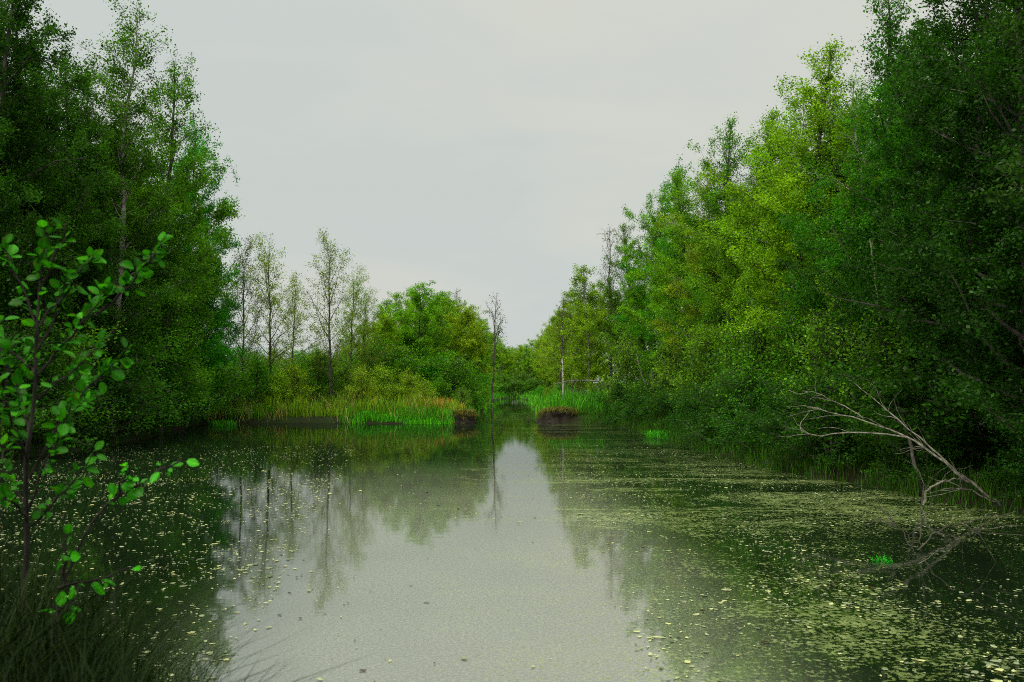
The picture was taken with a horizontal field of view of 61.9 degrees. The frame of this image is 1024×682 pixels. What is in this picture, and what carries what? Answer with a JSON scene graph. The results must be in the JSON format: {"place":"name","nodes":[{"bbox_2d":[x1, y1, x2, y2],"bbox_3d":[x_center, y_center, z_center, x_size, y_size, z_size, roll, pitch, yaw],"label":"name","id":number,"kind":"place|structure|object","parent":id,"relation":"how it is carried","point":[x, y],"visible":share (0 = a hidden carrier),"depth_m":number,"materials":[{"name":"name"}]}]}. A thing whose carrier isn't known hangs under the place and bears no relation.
{"place":"outdoors","nodes":[
{"label":"outdoors","id":0,"kind":"place"},
{"bbox_2d":[0,0,1012,382],"label":"sky","id":1,"kind":"structure","parent":0,"point":[480,149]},
{"bbox_2d":[0,398,1023,681],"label":"pond water","id":2,"kind":"structure","parent":0,"point":[504,596],"depth_m":10.65,"materials":[{"name":"liquid"}]},
{"bbox_2d":[0,445,1023,681],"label":"floating leaves","id":3,"kind":"object","parent":2,"relation":"on","point":[989,664],"visible":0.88,"depth_m":9.97,"materials":[{"name":"green plant"}]},
{"bbox_2d":[856,460,1019,561],"bbox_3d":[5.484,2.226,10.973,0.688,1.343,2.096,2,-3,-31],"label":"dead stick","id":4,"kind":"object","parent":2,"relation":"in","point":[920,531],"visible":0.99,"depth_m":11.09,"materials":[{"name":"grey wood"}]},
{"bbox_2d":[0,383,1023,672],"bbox_3d":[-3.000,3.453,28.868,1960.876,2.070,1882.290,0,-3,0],"label":"ground","id":5,"kind":"structure","parent":0,"point":[38,449],"depth_m":25.62,"materials":[{"name":"green plant"}]},
{"bbox_2d":[0,142,68,324],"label":"broadleaf tree","id":6,"kind":"object","parent":5,"relation":"on","point":[41,206],"visible":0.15,"depth_m":28.23,"materials":[{"name":"green plant"}]},
{"bbox_2d":[0,0,112,391],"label":"broadleaf tree","id":7,"kind":"object","parent":5,"relation":"on","point":[8,289],"visible":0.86,"depth_m":26.33,"materials":[{"name":"green plant"}]},
{"bbox_2d":[0,0,121,439],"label":"birch tree","id":8,"kind":"object","parent":5,"relation":"on","point":[28,222],"visible":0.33,"depth_m":27.58,"materials":[{"name":"green plant"}]},
{"bbox_2d":[0,313,131,454],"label":"bush","id":9,"kind":"object","parent":5,"relation":"on","point":[42,410],"visible":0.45,"depth_m":24.57,"materials":[{"name":"green plant"}]},
{"bbox_2d":[0,305,136,458],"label":"bush","id":10,"kind":"object","parent":5,"relation":"on","point":[73,360],"visible":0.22,"depth_m":26.47,"materials":[{"name":"green plant"}]},
{"bbox_2d":[41,351,117,440],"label":"bush","id":11,"kind":"object","parent":5,"relation":"on","point":[88,426],"visible":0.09,"depth_m":28.22,"materials":[{"name":"green plant"}]},
{"bbox_2d":[0,218,172,665],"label":"sapling","id":12,"kind":"object","parent":5,"relation":"on","point":[62,409],"visible":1,"depth_m":4.08,"materials":[{"name":"green plant"}]},
{"bbox_2d":[2,38,182,370],"bbox_3d":[-18.051,-3.957,32.739,7.292,15.617,8.645,-1,-3,24],"label":"broadleaf tree","id":13,"kind":"object","parent":5,"relation":"on","point":[123,295],"visible":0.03,"depth_m":32.57,"materials":[{"name":"green plant"}]},
{"bbox_2d":[12,47,178,414],"bbox_3d":[-16.559,-3.458,30.855,7.981,14.417,6.732,-2,-4,38],"label":"broadleaf tree","id":14,"kind":"object","parent":5,"relation":"on","point":[109,232],"visible":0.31,"depth_m":30.52,"materials":[{"name":"green plant"}]},
{"bbox_2d":[35,317,187,443],"bbox_3d":[-15.387,1.500,30.395,8.554,4.919,5.187,-2,-3,35],"label":"bush","id":15,"kind":"object","parent":5,"relation":"on","point":[129,388],"visible":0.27,"depth_m":29.77,"materials":[{"name":"green plant"}]},
{"bbox_2d":[46,80,181,346],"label":"broadleaf tree","id":16,"kind":"object","parent":5,"relation":"on","point":[115,169],"depth_m":37.14,"materials":[{"name":"green plant"}]},
{"bbox_2d":[40,458,198,666],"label":"sapling","id":17,"kind":"object","parent":5,"relation":"on","point":[132,494],"visible":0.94,"depth_m":3.73,"materials":[{"name":"green plant"}]},
{"bbox_2d":[24,0,216,431],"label":"birch tree","id":18,"kind":"object","parent":5,"relation":"on","point":[121,113],"visible":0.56,"depth_m":32.35,"materials":[{"name":"green plant"}]},
{"bbox_2d":[44,311,209,442],"bbox_3d":[-14.967,1.616,32.663,6.208,5.576,7.537,-1,-3,25],"label":"bush","id":19,"kind":"object","parent":5,"relation":"on","point":[158,351],"visible":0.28,"depth_m":32.31,"materials":[{"name":"green plant"}]},
{"bbox_2d":[0,410,290,459],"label":"grass","id":20,"kind":"structure","parent":5,"relation":"on","point":[228,414],"depth_m":30.57,"materials":[{"name":"green plant"}]},
{"bbox_2d":[101,342,192,435],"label":"bush","id":21,"kind":"object","parent":5,"relation":"on","point":[156,424],"visible":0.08,"depth_m":34.70,"materials":[{"name":"green plant"}]},
{"bbox_2d":[78,323,229,422],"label":"bush","id":22,"kind":"object","parent":5,"relation":"on","point":[192,353],"visible":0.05,"depth_m":38.55,"materials":[{"name":"green plant"}]},
{"bbox_2d":[102,335,216,428],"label":"bush","id":23,"kind":"object","parent":5,"relation":"on","point":[184,389],"visible":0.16,"depth_m":35.50,"materials":[{"name":"green plant"}]},
{"bbox_2d":[88,44,244,432],"bbox_3d":[-14.893,-4.269,37.443,6.301,17.144,10.933,1,-3,-12],"label":"broadleaf tree","id":24,"kind":"object","parent":5,"relation":"on","point":[199,296],"visible":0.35,"depth_m":36.64,"materials":[{"name":"green plant"}]},
{"bbox_2d":[0,478,367,681],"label":"grass","id":25,"kind":"structure","parent":5,"relation":"on","point":[78,655],"depth_m":3.52,"materials":[{"name":"green plant"}]},
{"bbox_2d":[145,116,244,423],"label":"broadleaf tree","id":26,"kind":"object","parent":5,"relation":"on","point":[218,353],"visible":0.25,"depth_m":41.96,"materials":[{"name":"green plant"}]},
{"bbox_2d":[178,192,251,420],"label":"broadleaf tree","id":27,"kind":"object","parent":5,"relation":"on","point":[230,338],"visible":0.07,"depth_m":45.60,"materials":[{"name":"green plant"}]},
{"bbox_2d":[177,333,260,417],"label":"bush","id":28,"kind":"object","parent":5,"relation":"on","point":[226,376],"visible":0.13,"depth_m":45.03,"materials":[{"name":"green plant"}]},
{"bbox_2d":[218,363,255,415],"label":"bush","id":29,"kind":"object","parent":5,"relation":"on","point":[244,396],"visible":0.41,"depth_m":47.13,"materials":[{"name":"green plant"}]},
{"bbox_2d":[220,235,277,384],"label":"slender tree","id":30,"kind":"object","parent":5,"relation":"on","point":[240,262],"visible":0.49,"depth_m":51.92,"materials":[{"name":"green plant"}]},
{"bbox_2d":[227,351,278,408],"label":"bush","id":31,"kind":"object","parent":5,"relation":"on","point":[264,380],"visible":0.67,"depth_m":48.17,"materials":[{"name":"green plant"}]},
{"bbox_2d":[240,232,311,394],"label":"slender tree","id":32,"kind":"object","parent":5,"relation":"on","point":[269,321],"visible":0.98,"depth_m":49.49,"materials":[{"name":"green plant"}]},
{"bbox_2d":[258,367,294,405],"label":"bush","id":33,"kind":"object","parent":5,"relation":"on","point":[279,377],"visible":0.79,"depth_m":48.24,"materials":[{"name":"green plant"}]},
{"bbox_2d":[268,359,318,407],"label":"bush","id":34,"kind":"object","parent":5,"relation":"on","point":[299,384],"visible":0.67,"depth_m":49.22,"materials":[{"name":"green plant"}]},
{"bbox_2d":[271,270,326,400],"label":"slender tree","id":35,"kind":"object","parent":5,"relation":"on","point":[296,318],"visible":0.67,"depth_m":55.21,"materials":[{"name":"green plant"}]},
{"bbox_2d":[293,343,346,401],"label":"bush","id":36,"kind":"object","parent":5,"relation":"on","point":[322,377],"visible":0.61,"depth_m":51.78,"materials":[{"name":"green plant"}]},
{"bbox_2d":[290,226,365,402],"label":"slender tree","id":37,"kind":"object","parent":5,"relation":"on","point":[329,288],"visible":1,"depth_m":50.61,"materials":[{"name":"green plant"}]},
{"bbox_2d":[204,388,461,422],"bbox_3d":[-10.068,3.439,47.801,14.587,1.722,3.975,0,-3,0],"label":"grass","id":38,"kind":"structure","parent":5,"relation":"on","point":[298,408],"depth_m":46.81,"materials":[{"name":"green plant"}]},
{"bbox_2d":[209,394,469,422],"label":"grass","id":39,"kind":"structure","parent":5,"relation":"on","point":[260,416],"depth_m":46.28,"materials":[{"name":"green plant"}]},
{"bbox_2d":[320,358,369,399],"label":"bush","id":40,"kind":"object","parent":5,"relation":"on","point":[345,373],"visible":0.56,"depth_m":50.79,"materials":[{"name":"green plant"}]},
{"bbox_2d":[321,263,373,379],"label":"slender tree","id":41,"kind":"object","parent":5,"relation":"on","point":[353,304],"visible":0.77,"depth_m":54.01,"materials":[{"name":"green plant"}]},
{"bbox_2d":[342,364,381,403],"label":"bush","id":42,"kind":"object","parent":5,"relation":"on","point":[359,378],"visible":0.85,"depth_m":49.32,"materials":[{"name":"green plant"}]},
{"bbox_2d":[338,286,389,377],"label":"slender tree","id":43,"kind":"object","parent":5,"relation":"on","point":[366,331],"visible":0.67,"depth_m":56.10,"materials":[{"name":"green plant"}]},
{"bbox_2d":[315,334,434,400],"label":"bush","id":44,"kind":"object","parent":5,"relation":"on","point":[380,348],"visible":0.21,"depth_m":57.82,"materials":[{"name":"green plant"}]},
{"bbox_2d":[352,362,405,402],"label":"bush","id":45,"kind":"object","parent":5,"relation":"on","point":[380,376],"visible":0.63,"depth_m":51.30,"materials":[{"name":"green plant"}]},
{"bbox_2d":[353,312,411,376],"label":"woodland tree","id":46,"kind":"object","parent":5,"relation":"on","point":[382,327],"visible":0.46,"depth_m":60.12,"materials":[{"name":"green plant"}]},
{"bbox_2d":[374,292,429,364],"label":"woodland tree","id":47,"kind":"object","parent":5,"relation":"on","point":[398,295],"visible":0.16,"depth_m":64.12,"materials":[{"name":"green plant"}]},
{"bbox_2d":[341,406,464,423],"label":"grass","id":48,"kind":"structure","parent":5,"relation":"on","point":[386,416],"depth_m":45.45,"materials":[{"name":"green plant"}]},
{"bbox_2d":[389,367,423,402],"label":"bush","id":49,"kind":"object","parent":5,"relation":"on","point":[406,391],"visible":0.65,"depth_m":52.28,"materials":[{"name":"green plant"}]},
{"bbox_2d":[384,280,451,386],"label":"woodland tree","id":50,"kind":"object","parent":5,"relation":"on","point":[424,317],"visible":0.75,"depth_m":61.22,"materials":[{"name":"green plant"}]},
{"bbox_2d":[371,349,465,401],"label":"bush","id":51,"kind":"object","parent":5,"relation":"on","point":[410,363],"visible":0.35,"depth_m":57.80,"materials":[{"name":"green plant"}]},
{"bbox_2d":[415,290,469,391],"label":"woodland tree","id":52,"kind":"object","parent":5,"relation":"on","point":[439,331],"visible":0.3,"depth_m":65.63,"materials":[{"name":"green plant"}]},
{"bbox_2d":[411,347,477,396],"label":"bush","id":53,"kind":"object","parent":5,"relation":"on","point":[430,368],"visible":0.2,"depth_m":60.91,"materials":[{"name":"green plant"}]},
{"bbox_2d":[410,347,495,409],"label":"bush","id":54,"kind":"object","parent":5,"relation":"on","point":[448,386],"visible":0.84,"depth_m":57.48,"materials":[{"name":"green plant"}]},
{"bbox_2d":[450,408,478,423],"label":"peat hummock","id":55,"kind":"object","parent":5,"relation":"on","point":[466,416],"visible":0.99,"depth_m":45.29,"materials":[{"name":"brown soil"}]},
{"bbox_2d":[438,304,492,391],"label":"woodland tree","id":56,"kind":"object","parent":5,"relation":"on","point":[474,331],"visible":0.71,"depth_m":62.76,"materials":[{"name":"green plant"}]},
{"bbox_2d":[459,318,499,406],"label":"woodland tree","id":57,"kind":"object","parent":5,"relation":"on","point":[482,358],"visible":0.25,"depth_m":65.77,"materials":[{"name":"green plant"}]},
{"bbox_2d":[483,293,507,411],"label":"dying tree","id":58,"kind":"object","parent":5,"relation":"on","point":[495,336],"visible":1,"depth_m":61.74,"materials":[{"name":"grey plant"}]},
{"bbox_2d":[448,390,548,416],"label":"grass","id":59,"kind":"structure","parent":5,"relation":"on","point":[538,400],"depth_m":81.23,"materials":[{"name":"green plant"}]},
{"bbox_2d":[507,345,539,385],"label":"woodland tree","id":60,"kind":"object","parent":5,"relation":"on","point":[527,361],"visible":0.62,"depth_m":139.87,"materials":[{"name":"green plant"}]},
{"bbox_2d":[543,310,573,391],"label":"woodland tree","id":61,"kind":"object","parent":5,"relation":"on","point":[547,337],"visible":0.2,"depth_m":81.70,"materials":[{"name":"green plant"}]},
{"bbox_2d":[535,406,583,423],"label":"peat hummock","id":62,"kind":"object","parent":5,"relation":"on","point":[555,415],"visible":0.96,"depth_m":44.95,"materials":[{"name":"brown soil"}]},
{"bbox_2d":[534,290,598,391],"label":"woodland tree","id":63,"kind":"object","parent":5,"relation":"on","point":[557,335],"visible":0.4,"depth_m":68.79,"materials":[{"name":"green plant"}]},
{"bbox_2d":[548,263,617,393],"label":"woodland tree","id":64,"kind":"object","parent":5,"relation":"on","point":[584,324],"visible":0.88,"depth_m":55.78,"materials":[{"name":"green plant"}]},
{"bbox_2d":[544,385,646,414],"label":"grass","id":65,"kind":"structure","parent":5,"relation":"on","point":[572,399],"depth_m":47.14,"materials":[{"name":"green plant"}]},
{"bbox_2d":[596,224,625,387],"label":"twiggy tree","id":66,"kind":"object","parent":5,"relation":"on","point":[609,275],"visible":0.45,"depth_m":60.25,"materials":[{"name":"green plant"}]},
{"bbox_2d":[583,222,648,385],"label":"birch tree","id":67,"kind":"object","parent":5,"relation":"on","point":[615,303],"visible":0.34,"depth_m":55.83,"materials":[{"name":"green plant"}]},
{"bbox_2d":[582,374,649,427],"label":"bush","id":68,"kind":"object","parent":5,"relation":"on","point":[614,398],"visible":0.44,"depth_m":42.17,"materials":[{"name":"green plant"}]},
{"bbox_2d":[592,328,650,414],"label":"bush","id":69,"kind":"object","parent":5,"relation":"on","point":[622,354],"visible":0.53,"depth_m":43.64,"materials":[{"name":"green plant"}]},
{"bbox_2d":[587,179,689,379],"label":"broadleaf tree","id":70,"kind":"object","parent":5,"relation":"on","point":[652,236],"visible":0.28,"depth_m":51.69,"materials":[{"name":"green plant"}]},
{"bbox_2d":[608,375,682,426],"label":"bush","id":71,"kind":"object","parent":5,"relation":"on","point":[639,401],"visible":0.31,"depth_m":39.40,"materials":[{"name":"green plant"}]},
{"bbox_2d":[620,336,674,416],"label":"bush","id":72,"kind":"object","parent":5,"relation":"on","point":[649,364],"visible":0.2,"depth_m":40.77,"materials":[{"name":"green plant"}]},
{"bbox_2d":[631,374,690,429],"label":"bush","id":73,"kind":"object","parent":5,"relation":"on","point":[662,405],"visible":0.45,"depth_m":36.48,"materials":[{"name":"green plant"}]},
{"bbox_2d":[640,326,700,416],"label":"bush","id":74,"kind":"object","parent":5,"relation":"on","point":[673,364],"visible":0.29,"depth_m":38.01,"materials":[{"name":"green plant"}]},
{"bbox_2d":[607,154,738,385],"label":"broadleaf tree","id":75,"kind":"object","parent":5,"relation":"on","point":[661,246],"visible":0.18,"depth_m":45.50,"materials":[{"name":"green plant"}]},
{"bbox_2d":[617,168,734,379],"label":"birch tree","id":76,"kind":"object","parent":5,"relation":"on","point":[660,273],"visible":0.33,"depth_m":41.22,"materials":[{"name":"green plant"}]},
{"bbox_2d":[658,380,714,438],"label":"bush","id":77,"kind":"object","parent":5,"relation":"on","point":[687,403],"visible":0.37,"depth_m":31.03,"materials":[{"name":"green plant"}]},
{"bbox_2d":[650,150,743,375],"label":"birch tree","id":78,"kind":"object","parent":5,"relation":"on","point":[658,324],"visible":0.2,"depth_m":36.76,"materials":[{"name":"green plant"}]},
{"bbox_2d":[669,380,743,449],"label":"bush","id":79,"kind":"object","parent":5,"relation":"on","point":[703,417],"visible":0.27,"depth_m":28.04,"materials":[{"name":"green plant"}]},
{"bbox_2d":[659,309,755,423],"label":"bush","id":80,"kind":"object","parent":5,"relation":"on","point":[697,353],"visible":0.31,"depth_m":32.42,"materials":[{"name":"green plant"}]},
{"bbox_2d":[650,111,786,387],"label":"broadleaf tree","id":81,"kind":"object","parent":5,"relation":"on","point":[716,210],"visible":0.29,"depth_m":35.81,"materials":[{"name":"green plant"}]},
{"bbox_2d":[689,331,760,425],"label":"bush","id":82,"kind":"object","parent":5,"relation":"on","point":[715,361],"visible":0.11,"depth_m":29.99,"materials":[{"name":"green plant"}]},
{"bbox_2d":[675,362,814,453],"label":"bush","id":83,"kind":"object","parent":5,"relation":"on","point":[729,385],"visible":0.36,"depth_m":25.48,"materials":[{"name":"green plant"}]},
{"bbox_2d":[666,105,830,388],"bbox_3d":[8.718,-2.493,30.015,6.596,11.816,4.598,-1,-3,16],"label":"birch tree","id":84,"kind":"object","parent":5,"relation":"on","point":[729,278],"visible":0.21,"depth_m":30.28,"materials":[{"name":"green plant"}]},
{"bbox_2d":[706,296,803,435],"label":"bush","id":85,"kind":"object","parent":5,"relation":"on","point":[754,334],"visible":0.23,"depth_m":27.20,"materials":[{"name":"green plant"}]},
{"bbox_2d":[704,78,838,369],"bbox_3d":[9.105,-2.845,28.007,4.927,12.553,5.318,0,-3,-1],"label":"birch tree","id":86,"kind":"object","parent":5,"relation":"on","point":[759,246],"visible":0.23,"depth_m":28.31,"materials":[{"name":"green plant"}]},
{"bbox_2d":[701,373,850,458],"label":"bush","id":87,"kind":"object","parent":5,"relation":"on","point":[771,403],"visible":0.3,"depth_m":23.14,"materials":[{"name":"green plant"}]},
{"bbox_2d":[715,297,842,458],"bbox_3d":[7.896,1.396,24.207,3.428,5.352,3.571,2,-4,-42],"label":"bush","id":88,"kind":"object","parent":5,"relation":"on","point":[794,326],"visible":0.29,"depth_m":24.31,"materials":[{"name":"green plant"}]},
{"bbox_2d":[577,404,1023,518],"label":"grass","id":89,"kind":"structure","parent":5,"relation":"on","point":[752,460],"depth_m":19.15,"materials":[{"name":"green plant"}]},
{"bbox_2d":[722,365,902,473],"bbox_3d":[7.367,2.039,20.276,4.425,3.022,3.645,-2,-3,33],"label":"bush","id":90,"kind":"object","parent":5,"relation":"on","point":[812,426],"visible":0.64,"depth_m":20.23,"materials":[{"name":"green plant"}]},
{"bbox_2d":[695,33,943,439],"bbox_3d":[9.115,-3.013,25.497,7.444,12.656,5.188,1,-3,-16],"label":"birch tree","id":91,"kind":"object","parent":5,"relation":"on","point":[793,193],"visible":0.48,"depth_m":25.49,"materials":[{"name":"green plant"}]},
{"bbox_2d":[774,293,885,456],"bbox_3d":[7.988,1.348,21.798,3.307,5.163,3.445,-2,-3,36],"label":"bush","id":92,"kind":"object","parent":5,"relation":"on","point":[829,351],"visible":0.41,"depth_m":21.52,"materials":[{"name":"green plant"}]},
{"bbox_2d":[806,73,870,361],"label":"birch tree","id":93,"kind":"object","parent":5,"relation":"on","point":[825,135],"visible":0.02,"depth_m":32.25,"materials":[{"name":"green plant"}]},
{"bbox_2d":[777,52,941,422],"bbox_3d":[9.899,-2.421,24.209,3.943,11.049,4.255,2,-3,-36],"label":"birch tree","id":94,"kind":"object","parent":5,"relation":"on","point":[842,134],"visible":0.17,"depth_m":23.98,"materials":[{"name":"green plant"}]},
{"bbox_2d":[810,21,958,367],"bbox_3d":[12.188,-3.384,26.439,6.704,13.452,4.673,1,-3,-27],"label":"birch tree","id":95,"kind":"object","parent":5,"relation":"on","point":[873,76],"visible":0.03,"depth_m":26.37,"materials":[{"name":"green plant"}]},
{"bbox_2d":[772,322,1005,468],"bbox_3d":[8.713,1.508,19.600,4.755,4.271,5.773,1,-3,-20],"label":"bush","id":96,"kind":"object","parent":5,"relation":"on","point":[857,439],"visible":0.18,"depth_m":18.89,"materials":[{"name":"green plant"}]},
{"bbox_2d":[771,0,1007,441],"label":"broadleaf tree","id":97,"kind":"object","parent":5,"relation":"on","point":[856,237],"visible":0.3,"depth_m":21.37,"materials":[{"name":"green plant"}]},
{"bbox_2d":[778,375,1001,505],"bbox_3d":[6.726,1.859,16.093,1.958,2.505,4.551,2,-3,-33],"label":"fallen branch","id":98,"kind":"object","parent":5,"relation":"on","point":[949,465],"visible":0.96,"depth_m":15.93,"materials":[{"name":"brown wood"}]},
{"bbox_2d":[822,285,959,463],"bbox_3d":[8.555,1.249,19.125,3.392,5.084,3.256,1,-3,-17],"label":"bush","id":99,"kind":"object","parent":5,"relation":"on","point":[884,350],"visible":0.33,"depth_m":18.83,"materials":[{"name":"green plant"}]},
{"bbox_2d":[774,0,1023,467],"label":"broadleaf tree","id":100,"kind":"object","parent":5,"relation":"on","point":[947,30],"visible":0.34,"depth_m":17.94,"materials":[{"name":"green plant"}]},
{"bbox_2d":[805,284,1023,481],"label":"bush","id":101,"kind":"object","parent":5,"relation":"on","point":[948,406],"visible":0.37,"depth_m":16.94,"materials":[{"name":"green plant"}]},
{"bbox_2d":[845,396,1001,497],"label":"bush","id":102,"kind":"object","parent":5,"relation":"on","point":[923,453],"visible":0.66,"depth_m":16.92,"materials":[{"name":"green plant"}]},
{"bbox_2d":[858,0,1023,441],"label":"broadleaf tree","id":103,"kind":"object","parent":5,"relation":"on","point":[1008,282],"visible":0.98,"depth_m":14.83,"materials":[{"name":"green plant"}]},
{"bbox_2d":[902,403,1022,470],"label":"bush","id":104,"kind":"object","parent":5,"relation":"on","point":[980,442],"visible":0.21,"depth_m":16.88,"materials":[{"name":"green plant"}]},
{"bbox_2d":[963,398,1023,500],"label":"bush","id":105,"kind":"object","parent":5,"relation":"on","point":[1008,454],"visible":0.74,"depth_m":14.62,"materials":[{"name":"green plant"}]},
{"bbox_2d":[968,0,1023,213],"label":"broadleaf tree","id":106,"kind":"object","parent":5,"relation":"on","point":[1019,172],"visible":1,"depth_m":11.23,"materials":[{"name":"green plant"}]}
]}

